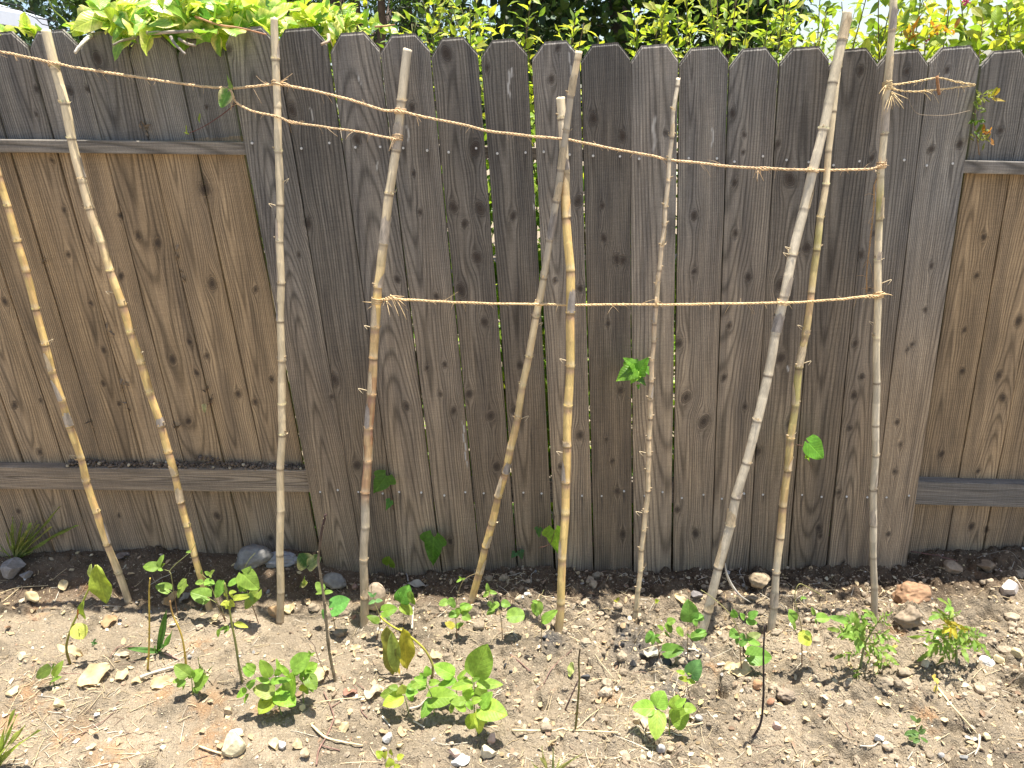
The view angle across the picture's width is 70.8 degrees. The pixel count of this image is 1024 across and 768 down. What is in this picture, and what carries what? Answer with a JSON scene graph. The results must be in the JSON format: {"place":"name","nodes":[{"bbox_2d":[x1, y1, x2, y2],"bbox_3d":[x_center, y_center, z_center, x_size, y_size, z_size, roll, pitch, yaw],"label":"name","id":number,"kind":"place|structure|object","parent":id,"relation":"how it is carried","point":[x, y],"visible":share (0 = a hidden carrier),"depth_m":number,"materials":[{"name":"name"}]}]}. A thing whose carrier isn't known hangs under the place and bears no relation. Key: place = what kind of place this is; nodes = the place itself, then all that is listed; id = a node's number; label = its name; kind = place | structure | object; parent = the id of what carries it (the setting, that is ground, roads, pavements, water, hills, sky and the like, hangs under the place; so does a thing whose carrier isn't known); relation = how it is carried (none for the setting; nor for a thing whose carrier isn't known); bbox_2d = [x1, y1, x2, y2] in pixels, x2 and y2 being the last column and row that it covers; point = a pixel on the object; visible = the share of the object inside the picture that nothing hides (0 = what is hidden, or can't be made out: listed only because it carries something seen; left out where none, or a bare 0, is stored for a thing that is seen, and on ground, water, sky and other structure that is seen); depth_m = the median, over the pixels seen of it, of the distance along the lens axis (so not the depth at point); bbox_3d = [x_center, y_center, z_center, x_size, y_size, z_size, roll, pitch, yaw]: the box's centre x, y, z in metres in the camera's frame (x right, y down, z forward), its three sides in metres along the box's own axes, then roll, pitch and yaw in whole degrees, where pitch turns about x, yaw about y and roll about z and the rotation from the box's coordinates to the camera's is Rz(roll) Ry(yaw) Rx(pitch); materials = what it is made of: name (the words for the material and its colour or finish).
{"place":"outdoors","nodes":[
{"label":"outdoors","id":0,"kind":"place"},
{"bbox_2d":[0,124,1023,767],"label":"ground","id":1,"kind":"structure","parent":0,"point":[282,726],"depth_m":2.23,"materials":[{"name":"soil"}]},
{"bbox_2d":[0,557,25,578],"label":"stone","id":2,"kind":"object","parent":1,"relation":"on","point":[10,568],"visible":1,"depth_m":2.65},
{"bbox_2d":[0,709,40,765],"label":"grass tuft","id":3,"kind":"object","parent":1,"relation":"on","point":[5,754],"visible":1,"depth_m":1.89,"materials":[{"name":"green plant"}]},
{"bbox_2d":[0,5,48,28],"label":"house","id":4,"kind":"structure","parent":1,"relation":"on","point":[8,16],"depth_m":12.87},
{"bbox_2d":[0,506,78,558],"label":"grass clump","id":5,"kind":"object","parent":1,"relation":"on","point":[21,544],"visible":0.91,"depth_m":2.69,"materials":[{"name":"green plant"}]},
{"bbox_2d":[0,0,96,46],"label":"broadleaf tree","id":6,"kind":"object","parent":1,"relation":"on","point":[26,39],"visible":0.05,"depth_m":25.84,"materials":[{"name":"green plant"}]},
{"bbox_2d":[36,660,63,685],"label":"bean seedling","id":7,"kind":"object","parent":1,"relation":"on","point":[44,671],"visible":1,"depth_m":2.18,"materials":[{"name":"green plant"}]},
{"bbox_2d":[1,0,103,45],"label":"broadleaf tree","id":8,"kind":"object","parent":1,"relation":"on","point":[34,6],"visible":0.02,"depth_m":17.34,"materials":[{"name":"green plant"}]},
{"bbox_2d":[0,168,131,604],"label":"cane","id":9,"kind":"object","parent":1,"relation":"on","point":[70,428],"visible":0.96,"depth_m":2.33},
{"bbox_2d":[65,564,111,664],"bbox_3d":[-1.319,0.720,2.240,0.229,0.375,0.067,-4,21,2],"label":"wilted sapling","id":10,"kind":"object","parent":1,"relation":"on","point":[99,585],"visible":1,"depth_m":2.19,"materials":[{"name":"green plant"}]},
{"bbox_2d":[77,662,109,685],"bbox_3d":[-1.287,0.890,2.212,0.098,0.047,0.052,-21,27,-37],"label":"stone","id":11,"kind":"object","parent":1,"relation":"on","point":[93,673],"visible":1,"depth_m":2.22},
{"bbox_2d":[58,0,178,53],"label":"broadleaf tree","id":12,"kind":"object","parent":1,"relation":"on","point":[73,4],"visible":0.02,"depth_m":6.92,"materials":[{"name":"green plant"}]},
{"bbox_2d":[41,29,212,611],"bbox_3d":[-1.192,-0.074,2.285,0.056,1.926,0.247,-20,26,-35],"label":"cane","id":13,"kind":"object","parent":1,"relation":"on","point":[66,111],"visible":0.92,"depth_m":2.21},
{"bbox_2d":[127,610,171,653],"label":"plantain weed","id":14,"kind":"object","parent":1,"relation":"on","point":[161,634],"visible":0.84,"depth_m":2.31,"materials":[{"name":"green plant"}]},
{"bbox_2d":[0,29,318,556],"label":"board fence","id":15,"kind":"object","parent":1,"relation":"on","point":[162,189],"visible":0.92,"depth_m":2.42,"materials":[{"name":"brown wood"}]},
{"bbox_2d":[0,0,92,53],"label":"variegated ivy","id":16,"kind":"object","parent":15,"relation":"attached to","point":[27,28],"visible":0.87,"depth_m":2.13,"materials":[{"name":"green plant"}]},
{"bbox_2d":[66,455,304,469],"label":"soil on rail","id":17,"kind":"structure","parent":15,"relation":"on","point":[231,464],"depth_m":2.59,"materials":[{"name":"soil"}]},
{"bbox_2d":[73,0,306,59],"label":"variegated ivy","id":18,"kind":"object","parent":15,"relation":"attached to","point":[174,23],"visible":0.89,"depth_m":2.07,"materials":[{"name":"green plant"}]},
{"bbox_2d":[150,675,173,688],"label":"rock","id":19,"kind":"object","parent":1,"relation":"on","point":[158,682],"visible":0.91,"depth_m":2.22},
{"bbox_2d":[143,543,195,614],"bbox_3d":[-1.153,0.677,2.456,0.194,0.273,0.044,-4,21,2],"label":"bean seedling","id":20,"kind":"object","parent":1,"relation":"on","point":[163,587],"visible":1,"depth_m":2.45,"materials":[{"name":"green plant"}]},
{"bbox_2d":[173,663,208,694],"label":"bean seedling","id":21,"kind":"object","parent":1,"relation":"on","point":[182,671],"visible":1,"depth_m":2.14,"materials":[{"name":"green plant"}]},
{"bbox_2d":[190,570,224,620],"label":"bean seedling","id":22,"kind":"object","parent":1,"relation":"on","point":[201,595],"visible":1,"depth_m":2.44,"materials":[{"name":"green plant"}]},
{"bbox_2d":[49,0,373,236],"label":"broadleaf tree","id":23,"kind":"object","parent":1,"relation":"on","point":[61,21],"depth_m":8.94,"materials":[{"name":"green plant"}]},
{"bbox_2d":[216,582,249,682],"bbox_3d":[-0.818,0.750,2.143,0.123,0.352,0.039,0,21,11],"label":"seedling","id":24,"kind":"object","parent":1,"relation":"on","point":[228,604],"visible":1,"depth_m":2.11,"materials":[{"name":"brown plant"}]},
{"bbox_2d":[221,731,245,757],"bbox_3d":[-0.755,0.982,1.957,0.053,0.066,0.058,10,25,33],"label":"stone","id":25,"kind":"object","parent":1,"relation":"on","point":[234,744],"visible":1,"depth_m":1.95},
{"bbox_2d":[228,553,261,623],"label":"bean seedling","id":26,"kind":"object","parent":1,"relation":"on","point":[247,579],"visible":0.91,"depth_m":2.40,"materials":[{"name":"green plant"}]},
{"bbox_2d":[234,544,272,570],"bbox_3d":[-0.963,0.644,2.688,0.157,0.091,0.118,-4,21,2],"label":"stone","id":27,"kind":"object","parent":1,"relation":"on","point":[262,555],"visible":0.94,"depth_m":2.65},
{"bbox_2d":[236,658,295,714],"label":"bean plant","id":28,"kind":"object","parent":1,"relation":"on","point":[283,695],"visible":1,"depth_m":2.04,"materials":[{"name":"green plant"}]},
{"bbox_2d":[269,17,288,624],"bbox_3d":[-0.725,-0.076,2.242,0.374,1.927,0.057,-20,26,-36],"label":"cane","id":29,"kind":"object","parent":1,"relation":"on","point":[279,217],"visible":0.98,"depth_m":2.20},
{"bbox_2d":[0,51,888,181],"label":"twine","id":30,"kind":"object","parent":29,"relation":"attached to","point":[880,164],"visible":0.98,"depth_m":2.06,"materials":[{"name":"fabric"}]},
{"bbox_2d":[265,551,296,567],"bbox_3d":[-0.870,0.658,2.692,0.147,0.072,0.069,-4,21,2],"label":"stone","id":31,"kind":"object","parent":1,"relation":"on","point":[290,558],"visible":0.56,"depth_m":2.67,"materials":[{"name":"grey stone"}]},
{"bbox_2d":[290,650,317,703],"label":"bean plant","id":32,"kind":"object","parent":1,"relation":"on","point":[302,665],"visible":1,"depth_m":2.07,"materials":[{"name":"green plant"}]},
{"bbox_2d":[297,553,321,576],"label":"ivy sprig","id":33,"kind":"object","parent":1,"relation":"on","point":[304,560],"visible":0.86,"depth_m":2.58,"materials":[{"name":"green plant"}]},
{"bbox_2d":[317,514,336,681],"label":"bare stem","id":34,"kind":"object","parent":1,"relation":"on","point":[332,669],"visible":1,"depth_m":2.11,"materials":[{"name":"brown plant"}]},
{"bbox_2d":[323,572,346,588],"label":"stone","id":35,"kind":"object","parent":1,"relation":"on","point":[333,580],"visible":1,"depth_m":2.61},
{"bbox_2d":[321,595,349,629],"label":"bean seedling","id":36,"kind":"object","parent":1,"relation":"on","point":[338,604],"visible":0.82,"depth_m":2.41,"materials":[{"name":"green plant"}]},
{"bbox_2d":[280,0,437,517],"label":"shrub","id":37,"kind":"object","parent":1,"relation":"on","point":[331,44],"visible":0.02,"depth_m":2.21,"materials":[{"name":"green plant"}]},
{"bbox_2d":[229,0,489,114],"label":"conifer tree","id":38,"kind":"object","parent":1,"relation":"on","point":[384,17],"visible":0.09,"depth_m":7.20,"materials":[{"name":"green plant"}]},
{"bbox_2d":[369,582,385,610],"bbox_3d":[-0.475,0.744,2.496,0.070,0.129,0.061,-17,24,-30],"label":"stone","id":39,"kind":"object","parent":1,"relation":"on","point":[378,589],"visible":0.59,"depth_m":2.47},
{"bbox_2d":[367,592,397,639],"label":"bean seedling","id":40,"kind":"object","parent":1,"relation":"on","point":[388,610],"visible":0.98,"depth_m":2.32,"materials":[{"name":"green plant"}]},
{"bbox_2d":[358,48,411,628],"bbox_3d":[-0.405,-0.038,2.251,0.446,1.840,0.047,-19,25,-34],"label":"cane","id":41,"kind":"object","parent":1,"relation":"on","point":[375,326],"visible":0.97,"depth_m":2.20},
{"bbox_2d":[229,89,402,149],"bbox_3d":[-0.561,-0.754,2.057,0.487,0.200,0.058,-4,21,2],"label":"twine","id":42,"kind":"object","parent":41,"relation":"attached to","point":[397,136],"visible":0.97,"depth_m":2.06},
{"bbox_2d":[218,76,233,107],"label":"ivy sprig","id":43,"kind":"object","parent":42,"relation":"attached to","point":[225,96],"visible":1,"depth_m":2.06,"materials":[{"name":"green plant"}]},
{"bbox_2d":[376,749,403,767],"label":"weed sprout","id":44,"kind":"object","parent":1,"relation":"on","point":[389,761],"visible":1,"depth_m":1.87,"materials":[{"name":"green plant"}]},
{"bbox_2d":[380,680,417,713],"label":"bean plant","id":45,"kind":"object","parent":1,"relation":"on","point":[392,696],"visible":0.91,"depth_m":2.07,"materials":[{"name":"green plant"}]},
{"bbox_2d":[394,584,414,625],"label":"bean seedling","id":46,"kind":"object","parent":1,"relation":"on","point":[404,596],"visible":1,"depth_m":2.38,"materials":[{"name":"green plant"}]},
{"bbox_2d":[380,616,433,678],"bbox_3d":[-0.322,0.818,2.204,0.154,0.233,0.058,-4,21,2],"label":"wilted sapling","id":47,"kind":"object","parent":1,"relation":"on","point":[396,653],"visible":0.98,"depth_m":2.19,"materials":[{"name":"green plant"}]},
{"bbox_2d":[361,0,484,227],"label":"conifer tree","id":48,"kind":"object","parent":1,"relation":"on","point":[411,12],"visible":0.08,"depth_m":9.15,"materials":[{"name":"green plant"}]},
{"bbox_2d":[410,666,458,718],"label":"bean plant","id":49,"kind":"object","parent":1,"relation":"on","point":[440,696],"visible":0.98,"depth_m":2.03,"materials":[{"name":"green plant"}]},
{"bbox_2d":[434,662,467,693],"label":"bean plant","id":50,"kind":"object","parent":1,"relation":"on","point":[445,671],"visible":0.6,"depth_m":2.07,"materials":[{"name":"green plant"}]},
{"bbox_2d":[439,572,478,638],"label":"bean seedling","id":51,"kind":"object","parent":1,"relation":"on","point":[465,608],"visible":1,"depth_m":2.33,"materials":[{"name":"green plant"}]},
{"bbox_2d":[451,644,502,712],"bbox_3d":[-0.099,0.833,2.004,0.149,0.243,0.041,-4,21,2],"label":"bean plant","id":52,"kind":"object","parent":1,"relation":"on","point":[478,665],"visible":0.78,"depth_m":1.99,"materials":[{"name":"green plant"}]},
{"bbox_2d":[449,692,507,735],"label":"bean plant","id":53,"kind":"object","parent":1,"relation":"on","point":[491,709],"visible":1,"depth_m":1.95,"materials":[{"name":"green plant"}]},
{"bbox_2d":[393,0,583,523],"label":"shrub","id":54,"kind":"object","parent":1,"relation":"on","point":[466,19],"visible":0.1,"depth_m":2.36,"materials":[{"name":"green plant"}]},
{"bbox_2d":[483,583,524,639],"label":"bean seedling","id":55,"kind":"object","parent":1,"relation":"on","point":[515,615],"visible":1,"depth_m":2.31,"materials":[{"name":"green plant"}]},
{"bbox_2d":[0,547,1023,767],"bbox_3d":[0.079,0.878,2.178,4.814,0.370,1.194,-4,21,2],"label":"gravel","id":56,"kind":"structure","parent":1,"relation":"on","point":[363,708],"depth_m":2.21,"materials":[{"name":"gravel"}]},
{"bbox_2d":[0,561,1023,767],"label":"straw litter","id":57,"kind":"object","parent":1,"relation":"on","point":[588,757],"visible":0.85,"depth_m":2.17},
{"bbox_2d":[0,559,1023,767],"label":"leaf litter","id":58,"kind":"object","parent":1,"relation":"on","point":[400,731],"visible":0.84,"depth_m":2.18,"materials":[{"name":"plant"}]},
{"bbox_2d":[3,550,1023,767],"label":"soil crumbs","id":59,"kind":"object","parent":1,"relation":"on","point":[620,703],"visible":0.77,"depth_m":2.19,"materials":[{"name":"soil"}]},
{"bbox_2d":[435,0,609,159],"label":"broadleaf tree","id":60,"kind":"object","parent":1,"relation":"on","point":[510,21],"visible":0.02,"depth_m":14.42,"materials":[{"name":"green plant"}]},
{"bbox_2d":[468,50,581,604],"bbox_3d":[0.015,-0.045,2.273,0.497,1.817,0.046,-8,21,-9],"label":"cane","id":61,"kind":"object","parent":1,"relation":"on","point":[517,416],"visible":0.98,"depth_m":2.23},
{"bbox_2d":[46,566,1023,767],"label":"soil clods","id":62,"kind":"object","parent":1,"relation":"on","point":[606,690],"visible":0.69,"depth_m":2.27,"materials":[{"name":"soil"}]},
{"bbox_2d":[248,92,831,552],"bbox_3d":[0.320,-0.717,4.093,4.035,1.737,3.479,-4,21,2],"label":"ivy cover","id":63,"kind":"object","parent":1,"relation":"on","point":[532,116],"depth_m":2.61,"materials":[{"name":"green plant"}]},
{"bbox_2d":[531,590,557,651],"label":"bean seedling","id":64,"kind":"object","parent":1,"relation":"on","point":[537,610],"visible":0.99,"depth_m":2.23,"materials":[{"name":"green plant"}]},
{"bbox_2d":[512,728,617,732],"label":"twig","id":65,"kind":"object","parent":1,"relation":"on","point":[539,730],"visible":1,"depth_m":2.00,"materials":[{"name":"wood"}]},
{"bbox_2d":[555,97,575,633],"bbox_3d":[0.165,0.030,2.232,0.066,1.717,0.370,3,22,18],"label":"cane","id":66,"kind":"object","parent":1,"relation":"on","point":[570,334],"visible":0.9,"depth_m":2.21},
{"bbox_2d":[396,0,802,98],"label":"broadleaf tree","id":67,"kind":"object","parent":1,"relation":"on","point":[605,10],"visible":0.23,"depth_m":6.54,"materials":[{"name":"green plant"}]},
{"bbox_2d":[226,26,979,575],"bbox_3d":[0.327,-0.146,2.414,2.183,2.031,0.058,-4,21,2],"label":"board fence","id":68,"kind":"object","parent":1,"relation":"on","point":[734,230],"visible":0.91,"depth_m":2.32,"materials":[{"name":"grey wood"}]},
{"bbox_2d":[229,0,399,45],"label":"variegated ivy","id":69,"kind":"object","parent":68,"relation":"attached to","point":[314,15],"visible":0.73,"depth_m":2.16,"materials":[{"name":"green plant"}]},
{"bbox_2d":[373,470,395,509],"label":"ivy sprig","id":70,"kind":"object","parent":68,"relation":"attached to","point":[382,481],"visible":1,"depth_m":2.55,"materials":[{"name":"green plant"}]},
{"bbox_2d":[420,530,446,564],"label":"ivy sprig","id":71,"kind":"object","parent":68,"relation":"attached to","point":[435,544],"visible":1,"depth_m":2.63,"materials":[{"name":"green plant"}]},
{"bbox_2d":[539,525,559,552],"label":"ivy sprig","id":72,"kind":"object","parent":68,"relation":"attached to","point":[551,535],"visible":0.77,"depth_m":2.50,"materials":[{"name":"green plant"}]},
{"bbox_2d":[616,357,648,389],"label":"ivy sprig","id":73,"kind":"object","parent":68,"relation":"attached to","point":[633,370],"visible":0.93,"depth_m":2.32,"materials":[{"name":"green plant"}]},
{"bbox_2d":[796,435,823,467],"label":"ivy sprig","id":74,"kind":"object","parent":68,"relation":"attached to","point":[813,448],"visible":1,"depth_m":2.39,"materials":[{"name":"green plant"}]},
{"bbox_2d":[558,6,678,442],"bbox_3d":[0.342,-0.270,2.631,0.511,1.986,0.512,-4,21,2],"label":"shrub","id":75,"kind":"object","parent":1,"relation":"on","point":[586,28],"visible":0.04,"depth_m":2.32,"materials":[{"name":"green plant"}]},
{"bbox_2d":[632,78,679,624],"bbox_3d":[0.445,-0.006,2.253,0.041,1.758,0.344,9,25,31],"label":"cane","id":76,"kind":"object","parent":1,"relation":"on","point":[648,488],"visible":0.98,"depth_m":2.23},
{"bbox_2d":[632,690,696,739],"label":"bean plant","id":77,"kind":"object","parent":1,"relation":"on","point":[679,715],"visible":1,"depth_m":1.96,"materials":[{"name":"green plant"}]},
{"bbox_2d":[645,619,683,658],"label":"bean seedling","id":78,"kind":"object","parent":1,"relation":"on","point":[672,650],"visible":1,"depth_m":2.20,"materials":[{"name":"green plant"}]},
{"bbox_2d":[657,617,683,636],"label":"bean seedling","id":79,"kind":"object","parent":1,"relation":"on","point":[670,622],"visible":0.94,"depth_m":2.25,"materials":[{"name":"green plant"}]},
{"bbox_2d":[676,659,701,699],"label":"bean seedling","id":80,"kind":"object","parent":1,"relation":"on","point":[693,668],"visible":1,"depth_m":2.06,"materials":[{"name":"green plant"}]},
{"bbox_2d":[680,599,706,656],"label":"bean seedling","id":81,"kind":"object","parent":1,"relation":"on","point":[690,612],"visible":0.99,"depth_m":2.17,"materials":[{"name":"green plant"}]},
{"bbox_2d":[622,0,799,505],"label":"shrub","id":82,"kind":"object","parent":1,"relation":"on","point":[661,24],"visible":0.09,"depth_m":2.31,"materials":[{"name":"green plant"}]},
{"bbox_2d":[634,0,833,150],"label":"broadleaf tree","id":83,"kind":"object","parent":1,"relation":"on","point":[758,9],"visible":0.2,"depth_m":7.03,"materials":[{"name":"green plant"}]},
{"bbox_2d":[701,590,771,668],"bbox_3d":[0.678,0.750,2.160,0.218,0.296,0.053,-4,21,2],"label":"bean seedling","id":84,"kind":"object","parent":1,"relation":"on","point":[754,653],"visible":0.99,"depth_m":2.16,"materials":[{"name":"green plant"}]},
{"bbox_2d":[724,661,751,676],"bbox_3d":[0.689,0.868,2.198,0.076,0.034,0.055,-4,21,2],"label":"rock","id":85,"kind":"object","parent":1,"relation":"on","point":[738,671],"visible":0.96,"depth_m":2.20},
{"bbox_2d":[749,625,765,741],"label":"bare stem","id":86,"kind":"object","parent":1,"relation":"on","point":[763,698],"visible":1,"depth_m":1.93,"materials":[{"name":"brown plant"}]},
{"bbox_2d":[749,572,770,588],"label":"stone","id":87,"kind":"object","parent":1,"relation":"on","point":[760,580],"visible":1,"depth_m":2.54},
{"bbox_2d":[698,9,851,641],"bbox_3d":[0.762,-0.060,2.153,0.586,1.909,0.054,-19,25,-33],"label":"cane","id":88,"kind":"object","parent":1,"relation":"on","point":[791,256],"visible":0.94,"depth_m":2.11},
{"bbox_2d":[766,61,842,633],"bbox_3d":[0.890,-0.025,2.210,0.047,1.813,0.405,11,25,34],"label":"cane","id":89,"kind":"object","parent":1,"relation":"on","point":[784,488],"visible":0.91,"depth_m":2.19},
{"bbox_2d":[788,583,829,665],"bbox_3d":[0.881,0.727,2.141,0.122,0.295,0.052,-6,21,-5],"label":"bean seedling","id":90,"kind":"object","parent":1,"relation":"on","point":[804,637],"visible":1,"depth_m":2.14,"materials":[{"name":"green plant"}]},
{"bbox_2d":[732,0,913,528],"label":"shrub","id":91,"kind":"object","parent":1,"relation":"on","point":[812,36],"visible":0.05,"depth_m":2.28,"materials":[{"name":"green plant"}]},
{"bbox_2d":[827,609,899,678],"bbox_3d":[1.075,0.844,2.179,0.291,0.419,0.168,-4,21,2],"label":"tomato plant","id":92,"kind":"object","parent":1,"relation":"on","point":[856,633],"visible":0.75,"depth_m":2.13,"materials":[{"name":"green plant"}]},
{"bbox_2d":[869,0,897,620],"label":"cane","id":93,"kind":"object","parent":1,"relation":"on","point":[885,119],"visible":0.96,"depth_m":2.17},
{"bbox_2d":[362,291,890,319],"bbox_3d":[0.337,-0.249,2.158,1.588,0.131,0.113,-3,21,3],"label":"twine","id":94,"kind":"object","parent":93,"relation":"attached to","point":[393,297],"visible":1,"depth_m":2.17,"materials":[{"name":"fabric"}]},
{"bbox_2d":[880,73,975,110],"bbox_3d":[1.177,-0.828,2.036,0.315,0.094,0.056,-7,21,-7],"label":"twine","id":95,"kind":"object","parent":93,"relation":"attached to","point":[887,86],"visible":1,"depth_m":2.04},
{"bbox_2d":[892,604,922,628],"bbox_3d":[1.315,0.778,2.390,0.090,0.083,0.065,-8,21,-10],"label":"stone","id":96,"kind":"object","parent":1,"relation":"on","point":[909,616],"visible":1,"depth_m":2.37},
{"bbox_2d":[891,581,931,603],"bbox_3d":[1.407,0.739,2.529,0.124,0.079,0.091,-4,21,2],"label":"stone","id":97,"kind":"object","parent":1,"relation":"on","point":[910,591],"visible":0.9,"depth_m":2.51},
{"bbox_2d":[904,715,927,746],"bbox_3d":[1.093,0.942,1.942,0.065,0.126,0.030,-12,22,-21],"label":"weed sprout","id":98,"kind":"object","parent":1,"relation":"on","point":[913,735],"visible":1,"depth_m":1.94,"materials":[{"name":"green plant"}]},
{"bbox_2d":[859,0,1023,64],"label":"shrub","id":99,"kind":"object","parent":1,"relation":"on","point":[985,12],"visible":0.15,"depth_m":2.23,"materials":[{"name":"green plant"}]},
{"bbox_2d":[907,598,990,664],"bbox_3d":[1.325,0.762,2.143,0.241,0.278,0.126,-4,21,2],"label":"tomato plant","id":100,"kind":"object","parent":1,"relation":"on","point":[950,641],"visible":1,"depth_m":2.14,"materials":[{"name":"green plant"}]},
{"bbox_2d":[943,560,962,573],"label":"stone","id":101,"kind":"object","parent":1,"relation":"on","point":[952,566],"visible":1,"depth_m":2.63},
{"bbox_2d":[908,49,1023,554],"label":"board fence","id":102,"kind":"object","parent":1,"relation":"on","point":[970,493],"visible":0.87,"depth_m":2.46,"materials":[{"name":"brown wood"}]},
{"bbox_2d":[968,87,1004,154],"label":"leafy shoot","id":103,"kind":"object","parent":102,"relation":"attached to","point":[992,93],"visible":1,"depth_m":2.12,"materials":[{"name":"green plant"}]},
{"bbox_2d":[999,579,1018,594],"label":"stone","id":104,"kind":"object","parent":1,"relation":"on","point":[1009,587],"visible":0.98,"depth_m":2.54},
{"bbox_2d":[1,0,1023,127],"label":"sky","id":105,"kind":"structure","parent":0,"point":[883,10],"materials":[{"name":"white"}]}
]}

